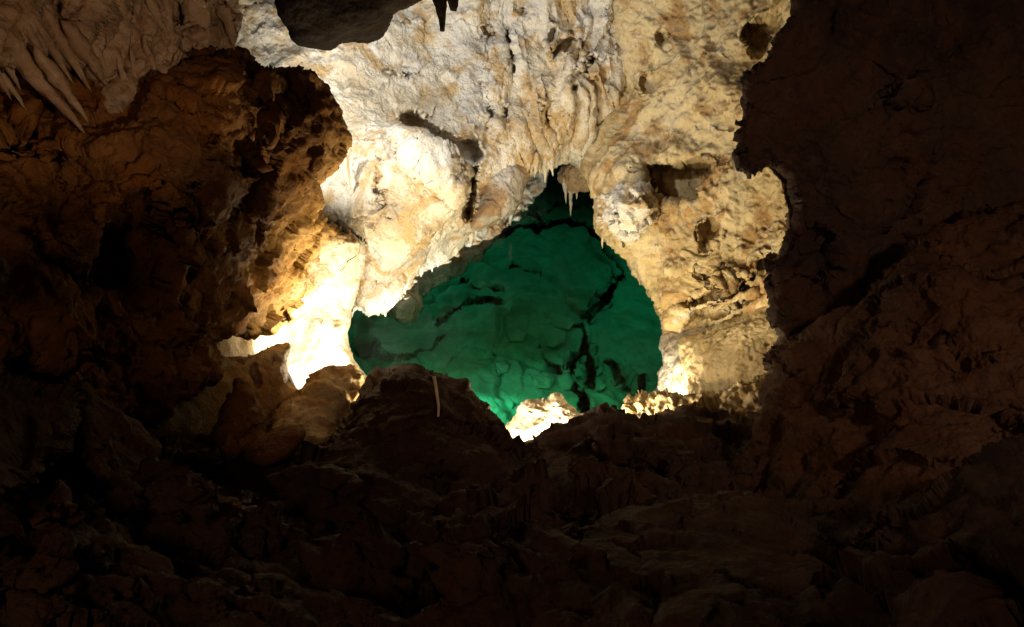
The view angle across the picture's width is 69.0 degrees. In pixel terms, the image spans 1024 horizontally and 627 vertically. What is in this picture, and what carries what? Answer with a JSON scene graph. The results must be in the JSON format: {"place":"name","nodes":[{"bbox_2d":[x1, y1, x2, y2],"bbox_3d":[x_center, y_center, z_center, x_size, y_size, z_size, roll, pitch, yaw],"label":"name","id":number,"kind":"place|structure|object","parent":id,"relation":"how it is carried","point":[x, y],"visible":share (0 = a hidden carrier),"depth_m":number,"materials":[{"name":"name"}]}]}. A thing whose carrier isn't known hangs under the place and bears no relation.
{"place":"outdoors","nodes":[
{"label":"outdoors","id":0,"kind":"place"},
{"bbox_2d":[0,45,360,450],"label":"rock overhang","id":1,"kind":"object","parent":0,"point":[162,235],"visible":0.91,"depth_m":3.29,"materials":[{"name":"stone"}]},
{"bbox_2d":[0,255,10,290],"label":"dark rock","id":2,"kind":"object","parent":1,"relation":"attached to","point":[5,273],"visible":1,"depth_m":1.98,"materials":[{"name":"stone"}]},
{"bbox_2d":[0,0,242,114],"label":"hanging curtain rock","id":3,"kind":"object","parent":1,"relation":"attached to","point":[111,29],"visible":0.66,"depth_m":3.24,"materials":[{"name":"brown stone"}]},
{"bbox_2d":[0,75,11,99],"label":"stalactite","id":4,"kind":"object","parent":3,"relation":"hanging from","point":[3,85],"visible":1,"depth_m":2.74},
{"bbox_2d":[5,67,20,89],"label":"stalactite","id":5,"kind":"object","parent":3,"relation":"hanging from","point":[11,73],"visible":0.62,"depth_m":2.88},
{"bbox_2d":[0,70,26,109],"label":"stalactite","id":6,"kind":"object","parent":3,"relation":"hanging from","point":[10,86],"visible":0.86,"depth_m":2.87},
{"bbox_2d":[15,68,27,84],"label":"stalactite","id":7,"kind":"object","parent":3,"relation":"hanging from","point":[23,81],"visible":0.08,"depth_m":3.17},
{"bbox_2d":[21,31,43,72],"bbox_3d":[-1.860,-0.964,2.912,0.036,0.312,0.040,26,42,32],"label":"stalactite","id":8,"kind":"object","parent":3,"relation":"hanging from","point":[29,47],"visible":0.31,"depth_m":2.86},
{"bbox_2d":[25,21,58,91],"bbox_3d":[-1.839,-1.003,2.913,0.046,0.285,0.037,0,35,0],"label":"stalactite","id":9,"kind":"object","parent":3,"relation":"hanging from","point":[32,36],"visible":0.46,"depth_m":2.86},
{"bbox_2d":[4,30,84,133],"bbox_3d":[-1.847,-0.908,2.911,0.086,0.462,0.176,29,44,35],"label":"stalactite","id":10,"kind":"object","parent":3,"relation":"hanging from","point":[30,71],"visible":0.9,"depth_m":2.86},
{"bbox_2d":[35,18,74,84],"bbox_3d":[-1.814,-1.039,2.940,0.040,0.282,0.065,24,42,30],"label":"stalactite","id":11,"kind":"object","parent":3,"relation":"hanging from","point":[54,51],"visible":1,"depth_m":2.92},
{"bbox_2d":[33,44,88,123],"bbox_3d":[-1.756,-0.884,2.894,0.097,0.324,0.068,0,35,0],"label":"stalactite","id":12,"kind":"object","parent":3,"relation":"hanging from","point":[50,68],"visible":1,"depth_m":2.86},
{"bbox_2d":[43,5,83,81],"bbox_3d":[-1.829,-1.092,3.017,0.066,0.324,0.051,0,35,0],"label":"stalactite","id":13,"kind":"object","parent":3,"relation":"hanging from","point":[65,49],"visible":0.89,"depth_m":3.00},
{"bbox_2d":[62,32,91,91],"bbox_3d":[-1.815,-1.058,3.059,0.062,0.316,0.041,0,35,0],"label":"stalactite","id":14,"kind":"object","parent":3,"relation":"hanging from","point":[78,65],"visible":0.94,"depth_m":3.09},
{"bbox_2d":[60,20,109,87],"bbox_3d":[-1.767,-1.065,3.080,0.092,0.292,0.081,0,35,0],"label":"stalactite","id":15,"kind":"object","parent":3,"relation":"hanging from","point":[79,43],"visible":1,"depth_m":3.04},
{"bbox_2d":[116,52,127,80],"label":"stalactite","id":16,"kind":"object","parent":3,"relation":"hanging from","point":[121,69],"visible":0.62,"depth_m":3.23},
{"bbox_2d":[129,48,138,78],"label":"stalactite","id":17,"kind":"object","parent":3,"relation":"hanging from","point":[132,59],"visible":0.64,"depth_m":3.26},
{"bbox_2d":[142,37,157,74],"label":"stalactite","id":18,"kind":"object","parent":3,"relation":"hanging from","point":[147,51],"visible":0.81,"depth_m":3.31},
{"bbox_2d":[145,0,168,37],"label":"stalactite","id":19,"kind":"object","parent":3,"relation":"hanging from","point":[153,7],"visible":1,"depth_m":3.35},
{"bbox_2d":[161,0,174,30],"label":"stalactite","id":20,"kind":"object","parent":3,"relation":"hanging from","point":[166,5],"visible":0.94,"depth_m":3.38},
{"bbox_2d":[181,0,209,47],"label":"stalactite","id":21,"kind":"object","parent":3,"relation":"hanging from","point":[193,12],"visible":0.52,"depth_m":3.51},
{"bbox_2d":[215,0,234,50],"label":"stalactite","id":22,"kind":"object","parent":3,"relation":"hanging from","point":[224,17],"visible":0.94,"depth_m":3.76},
{"bbox_2d":[155,342,297,443],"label":"tan rock wall","id":23,"kind":"structure","parent":0,"point":[265,373],"depth_m":4.44,"materials":[{"name":"stone"}]},
{"bbox_2d":[217,236,365,388],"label":"alcove wall","id":24,"kind":"structure","parent":0,"point":[314,334],"depth_m":5.69,"materials":[{"name":"white stone"}]},
{"bbox_2d":[235,0,625,316],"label":"cave wall","id":25,"kind":"structure","parent":0,"point":[434,117],"depth_m":6.58,"materials":[{"name":"beige stone"}]},
{"bbox_2d":[343,157,351,195],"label":"stalactite","id":26,"kind":"object","parent":25,"relation":"attached to","point":[347,170],"visible":0.82,"depth_m":5.86,"materials":[{"name":"white stone"}]},
{"bbox_2d":[383,303,386,316],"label":"stalactite","id":27,"kind":"object","parent":25,"relation":"attached to","point":[385,306],"visible":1,"depth_m":6.75,"materials":[{"name":"beige stone"}]},
{"bbox_2d":[419,266,424,276],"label":"stalactite","id":28,"kind":"object","parent":25,"relation":"attached to","point":[421,271],"visible":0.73,"depth_m":6.79,"materials":[{"name":"beige stone"}]},
{"bbox_2d":[454,246,458,255],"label":"stalactite","id":29,"kind":"object","parent":25,"relation":"attached to","point":[456,249],"visible":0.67,"depth_m":7.08,"materials":[{"name":"beige stone"}]},
{"bbox_2d":[390,170,548,324],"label":"wall","id":30,"kind":"structure","parent":25,"relation":"attached to","point":[407,308],"depth_m":8.21,"materials":[{"name":"grey stone"}]},
{"bbox_2d":[468,232,473,244],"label":"stalactite","id":31,"kind":"object","parent":25,"relation":"attached to","point":[471,237],"visible":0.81,"depth_m":7.05,"materials":[{"name":"beige stone"}]},
{"bbox_2d":[469,164,530,230],"bbox_3d":[-0.100,-1.190,7.123,0.599,0.680,1.152,0,35,0],"label":"rock lobe","id":32,"kind":"object","parent":25,"relation":"attached to","point":[501,195],"visible":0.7,"depth_m":6.79,"materials":[{"name":"grey stone"}]},
{"bbox_2d":[526,161,530,171],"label":"stalactite","id":33,"kind":"object","parent":25,"relation":"attached to","point":[528,167],"visible":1,"depth_m":6.93,"materials":[{"name":"beige stone"}]},
{"bbox_2d":[533,152,539,177],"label":"stalactite","id":34,"kind":"object","parent":25,"relation":"attached to","point":[536,160],"visible":1,"depth_m":6.91,"materials":[{"name":"beige stone"}]},
{"bbox_2d":[538,155,541,174],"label":"stalactite","id":35,"kind":"object","parent":25,"relation":"attached to","point":[539,166],"visible":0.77,"depth_m":7.01,"materials":[{"name":"beige stone"}]},
{"bbox_2d":[541,157,547,182],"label":"stalactite","id":36,"kind":"object","parent":25,"relation":"attached to","point":[544,165],"visible":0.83,"depth_m":7.05,"materials":[{"name":"beige stone"}]},
{"bbox_2d":[549,150,554,174],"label":"stalactite","id":37,"kind":"object","parent":25,"relation":"attached to","point":[551,162],"visible":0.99,"depth_m":7.02,"materials":[{"name":"beige stone"}]},
{"bbox_2d":[557,163,589,193],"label":"hanging block","id":38,"kind":"structure","parent":25,"relation":"attached to","point":[574,180],"depth_m":7.98,"materials":[{"name":"beige stone"}]},
{"bbox_2d":[562,176,566,202],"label":"stalactite","id":39,"kind":"object","parent":38,"relation":"hanging from","point":[564,184],"visible":1,"depth_m":8.05,"materials":[{"name":"grey stone"}]},
{"bbox_2d":[568,191,572,215],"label":"stalactite","id":40,"kind":"object","parent":38,"relation":"hanging from","point":[570,198],"visible":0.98,"depth_m":8.14,"materials":[{"name":"grey stone"}]},
{"bbox_2d":[348,164,662,426],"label":"cave wall","id":41,"kind":"structure","parent":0,"point":[548,252],"depth_m":8.87,"materials":[{"name":"stone"}]},
{"bbox_2d":[416,349,452,369],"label":"submerged stone","id":42,"kind":"object","parent":41,"relation":"on","point":[436,359],"visible":0.86,"depth_m":8.04,"materials":[{"name":"stone"}]},
{"bbox_2d":[493,360,510,375],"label":"submerged stone","id":43,"kind":"object","parent":41,"relation":"on","point":[502,366],"visible":0.93,"depth_m":7.93,"materials":[{"name":"stone"}]},
{"bbox_2d":[506,326,527,341],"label":"submerged stone","id":44,"kind":"object","parent":41,"relation":"on","point":[516,334],"visible":0.98,"depth_m":8.28,"materials":[{"name":"stone"}]},
{"bbox_2d":[530,371,554,389],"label":"submerged stone","id":45,"kind":"object","parent":41,"relation":"on","point":[543,380],"visible":0.96,"depth_m":7.78,"materials":[{"name":"stone"}]},
{"bbox_2d":[528,323,566,349],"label":"submerged stone","id":46,"kind":"object","parent":41,"relation":"on","point":[550,336],"visible":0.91,"depth_m":8.38,"materials":[{"name":"stone"}]},
{"bbox_2d":[542,310,577,330],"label":"submerged stone","id":47,"kind":"object","parent":41,"relation":"on","point":[561,321],"visible":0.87,"depth_m":8.63,"materials":[{"name":"stone"}]},
{"bbox_2d":[556,372,573,390],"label":"submerged stone","id":48,"kind":"object","parent":41,"relation":"on","point":[565,381],"visible":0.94,"depth_m":7.86,"materials":[{"name":"stone"}]},
{"bbox_2d":[0,401,1023,626],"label":"cave floor","id":49,"kind":"structure","parent":0,"point":[946,549],"depth_m":2.02,"materials":[{"name":"stone"}]},
{"bbox_2d":[6,600,54,626],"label":"loose stone","id":50,"kind":"object","parent":49,"relation":"on","point":[24,615],"visible":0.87,"depth_m":1.49,"materials":[{"name":"stone"}]},
{"bbox_2d":[0,372,86,500],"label":"dark rock","id":51,"kind":"object","parent":49,"relation":"on","point":[39,425],"visible":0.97,"depth_m":2.22,"materials":[{"name":"stone"}]},
{"bbox_2d":[16,541,80,595],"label":"loose stone","id":52,"kind":"object","parent":49,"relation":"on","point":[51,569],"visible":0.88,"depth_m":1.58,"materials":[{"name":"stone"}]},
{"bbox_2d":[35,594,68,619],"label":"loose stone","id":53,"kind":"object","parent":49,"relation":"on","point":[52,606],"visible":0.97,"depth_m":1.51,"materials":[{"name":"stone"}]},
{"bbox_2d":[28,479,77,531],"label":"dark rock","id":54,"kind":"object","parent":49,"relation":"on","point":[57,506],"visible":0.97,"depth_m":1.94,"materials":[{"name":"stone"}]},
{"bbox_2d":[59,575,79,596],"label":"loose stone","id":55,"kind":"object","parent":49,"relation":"on","point":[70,587],"visible":0.56,"depth_m":1.60,"materials":[{"name":"stone"}]},
{"bbox_2d":[86,587,117,609],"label":"loose stone","id":56,"kind":"object","parent":49,"relation":"on","point":[99,598],"visible":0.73,"depth_m":1.65,"materials":[{"name":"stone"}]},
{"bbox_2d":[74,378,162,490],"bbox_3d":[-1.487,0.462,2.807,0.258,0.516,0.864,-22,40,-28],"label":"dark rock","id":57,"kind":"object","parent":49,"relation":"on","point":[117,446],"visible":0.88,"depth_m":2.60,"materials":[{"name":"stone"}]},
{"bbox_2d":[101,477,155,518],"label":"loose stone","id":58,"kind":"object","parent":49,"relation":"on","point":[126,498],"visible":0.91,"depth_m":2.32,"materials":[{"name":"stone"}]},
{"bbox_2d":[110,543,173,575],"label":"dark rock","id":59,"kind":"object","parent":49,"relation":"on","point":[152,561],"visible":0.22,"depth_m":1.88,"materials":[{"name":"stone"}]},
{"bbox_2d":[142,474,218,520],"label":"loose stone","id":60,"kind":"object","parent":49,"relation":"on","point":[172,492],"visible":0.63,"depth_m":2.39,"materials":[{"name":"stone"}]},
{"bbox_2d":[215,494,244,518],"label":"dark rock","id":61,"kind":"object","parent":49,"relation":"on","point":[230,507],"visible":0.21,"depth_m":2.64,"materials":[{"name":"stone"}]},
{"bbox_2d":[210,377,266,458],"bbox_3d":[-1.461,0.593,3.969,0.280,0.437,0.778,-13,37,-17],"label":"ridge boulder","id":62,"kind":"object","parent":49,"relation":"on","point":[239,427],"visible":0.86,"depth_m":3.82,"materials":[{"name":"brown stone"}]},
{"bbox_2d":[229,525,265,560],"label":"loose stone","id":63,"kind":"object","parent":49,"relation":"on","point":[249,542],"visible":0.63,"depth_m":2.34,"materials":[{"name":"stone"}]},
{"bbox_2d":[237,500,298,557],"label":"loose stone","id":64,"kind":"object","parent":49,"relation":"on","point":[281,536],"visible":0.65,"depth_m":2.46,"materials":[{"name":"stone"}]},
{"bbox_2d":[243,425,305,466],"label":"ridge boulder","id":65,"kind":"object","parent":49,"relation":"on","point":[276,446],"visible":1,"depth_m":3.60,"materials":[{"name":"brown stone"}]},
{"bbox_2d":[265,460,366,534],"bbox_3d":[-0.760,0.738,2.927,0.381,0.292,0.334,-10,36,-14],"label":"loose stone","id":66,"kind":"object","parent":49,"relation":"on","point":[330,495],"visible":0.83,"depth_m":2.88,"materials":[{"name":"stone"}]},
{"bbox_2d":[268,364,366,462],"bbox_3d":[-1.176,0.633,4.529,0.595,0.641,1.290,0,35,0],"label":"ridge boulder","id":67,"kind":"object","parent":49,"relation":"on","point":[316,406],"visible":0.55,"depth_m":4.34,"materials":[{"name":"stone"}]},
{"bbox_2d":[298,513,414,612],"bbox_3d":[-0.475,0.835,2.346,0.449,0.218,0.341,36,35,3],"label":"loose stone","id":68,"kind":"object","parent":49,"relation":"on","point":[364,555],"visible":0.74,"depth_m":2.30,"materials":[{"name":"stone"}]},
{"bbox_2d":[401,540,433,583],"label":"loose stone","id":69,"kind":"object","parent":49,"relation":"on","point":[416,566],"visible":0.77,"depth_m":2.42,"materials":[{"name":"stone"}]},
{"bbox_2d":[404,507,433,521],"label":"loose stone","id":70,"kind":"object","parent":49,"relation":"on","point":[407,513],"visible":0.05,"depth_m":2.74,"materials":[{"name":"stone"}]},
{"bbox_2d":[321,363,518,525],"bbox_3d":[-0.467,0.692,3.869,1.143,0.896,1.674,0,35,0],"label":"ridge boulder","id":71,"kind":"object","parent":49,"relation":"on","point":[397,445],"visible":0.72,"depth_m":3.55,"materials":[{"name":"stone"}]},
{"bbox_2d":[432,376,439,416],"bbox_3d":[-0.382,0.416,3.769,0.021,0.070,0.254,-6,35,-8],"label":"rod","id":72,"kind":"object","parent":71,"relation":"on","point":[436,394],"visible":1,"depth_m":3.75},
{"bbox_2d":[506,392,583,440],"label":"lit rock","id":73,"kind":"object","parent":49,"relation":"on","point":[536,417],"visible":0.34,"depth_m":5.48,"materials":[{"name":"white stone"}]},
{"bbox_2d":[588,423,637,467],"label":"loose stone","id":74,"kind":"object","parent":49,"relation":"on","point":[613,443],"visible":0.88,"depth_m":3.56,"materials":[{"name":"stone"}]},
{"bbox_2d":[663,454,700,486],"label":"loose stone","id":75,"kind":"object","parent":49,"relation":"on","point":[683,470],"visible":0.72,"depth_m":3.27,"materials":[{"name":"stone"}]},
{"bbox_2d":[621,373,764,418],"bbox_3d":[1.257,0.767,5.074,1.084,1.064,1.309,9,36,13],"label":"shore rock","id":76,"kind":"object","parent":49,"relation":"on","point":[741,397],"visible":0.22,"depth_m":4.94,"materials":[{"name":"stone"}]},
{"bbox_2d":[567,486,840,626],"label":"floor slab","id":77,"kind":"structure","parent":49,"relation":"attached to","point":[737,558],"depth_m":2.16,"materials":[{"name":"stone"}]},
{"bbox_2d":[678,306,777,395],"bbox_3d":[1.796,0.395,5.810,0.920,1.337,1.671,0,35,0],"label":"shore boulder","id":78,"kind":"object","parent":49,"relation":"on","point":[727,354],"visible":0.55,"depth_m":5.43,"materials":[{"name":"stone"}]},
{"bbox_2d":[739,448,772,490],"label":"loose stone","id":79,"kind":"object","parent":49,"relation":"on","point":[762,459],"visible":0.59,"depth_m":3.37,"materials":[{"name":"stone"}]},
{"bbox_2d":[751,200,1023,528],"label":"rock ledge","id":80,"kind":"object","parent":49,"relation":"on","point":[902,380],"visible":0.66,"depth_m":3.09,"materials":[{"name":"stone"}]},
{"bbox_2d":[732,0,1023,353],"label":"rock buttress","id":81,"kind":"object","parent":80,"relation":"on","point":[872,135],"visible":0.66,"depth_m":3.91,"materials":[{"name":"stone"}]},
{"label":"pool water","id":82,"kind":"structure","parent":0,"visible":0},
{"bbox_2d":[580,0,790,332],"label":"rock pillar","id":83,"kind":"object","parent":82,"relation":"in","point":[703,247],"visible":0.5,"depth_m":6.14,"materials":[{"name":"stone"}]},
{"bbox_2d":[594,181,659,247],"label":"knobbly rock","id":84,"kind":"object","parent":83,"relation":"attached to","point":[630,213],"visible":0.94,"depth_m":6.27,"materials":[{"name":"beige stone"}]},
{"bbox_2d":[654,312,729,393],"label":"rim wall","id":85,"kind":"structure","parent":82,"relation":"in","point":[669,373],"depth_m":6.36,"materials":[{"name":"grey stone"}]},
{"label":"cavern wall","id":86,"kind":"structure","parent":0,"visible":0},
{"bbox_2d":[274,0,421,50],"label":"ceiling lump","id":87,"kind":"object","parent":86,"relation":"attached to","point":[327,25],"visible":1,"depth_m":3.40,"materials":[{"name":"stone"}]},
{"bbox_2d":[432,0,446,31],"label":"stalactite","id":88,"kind":"object","parent":87,"relation":"hanging from","point":[440,7],"visible":1,"depth_m":3.70,"materials":[{"name":"stone"}]},
{"bbox_2d":[447,0,458,10],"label":"stalactite","id":89,"kind":"object","parent":87,"relation":"hanging from","point":[453,5],"visible":1,"depth_m":3.74,"materials":[{"name":"stone"}]}
]}

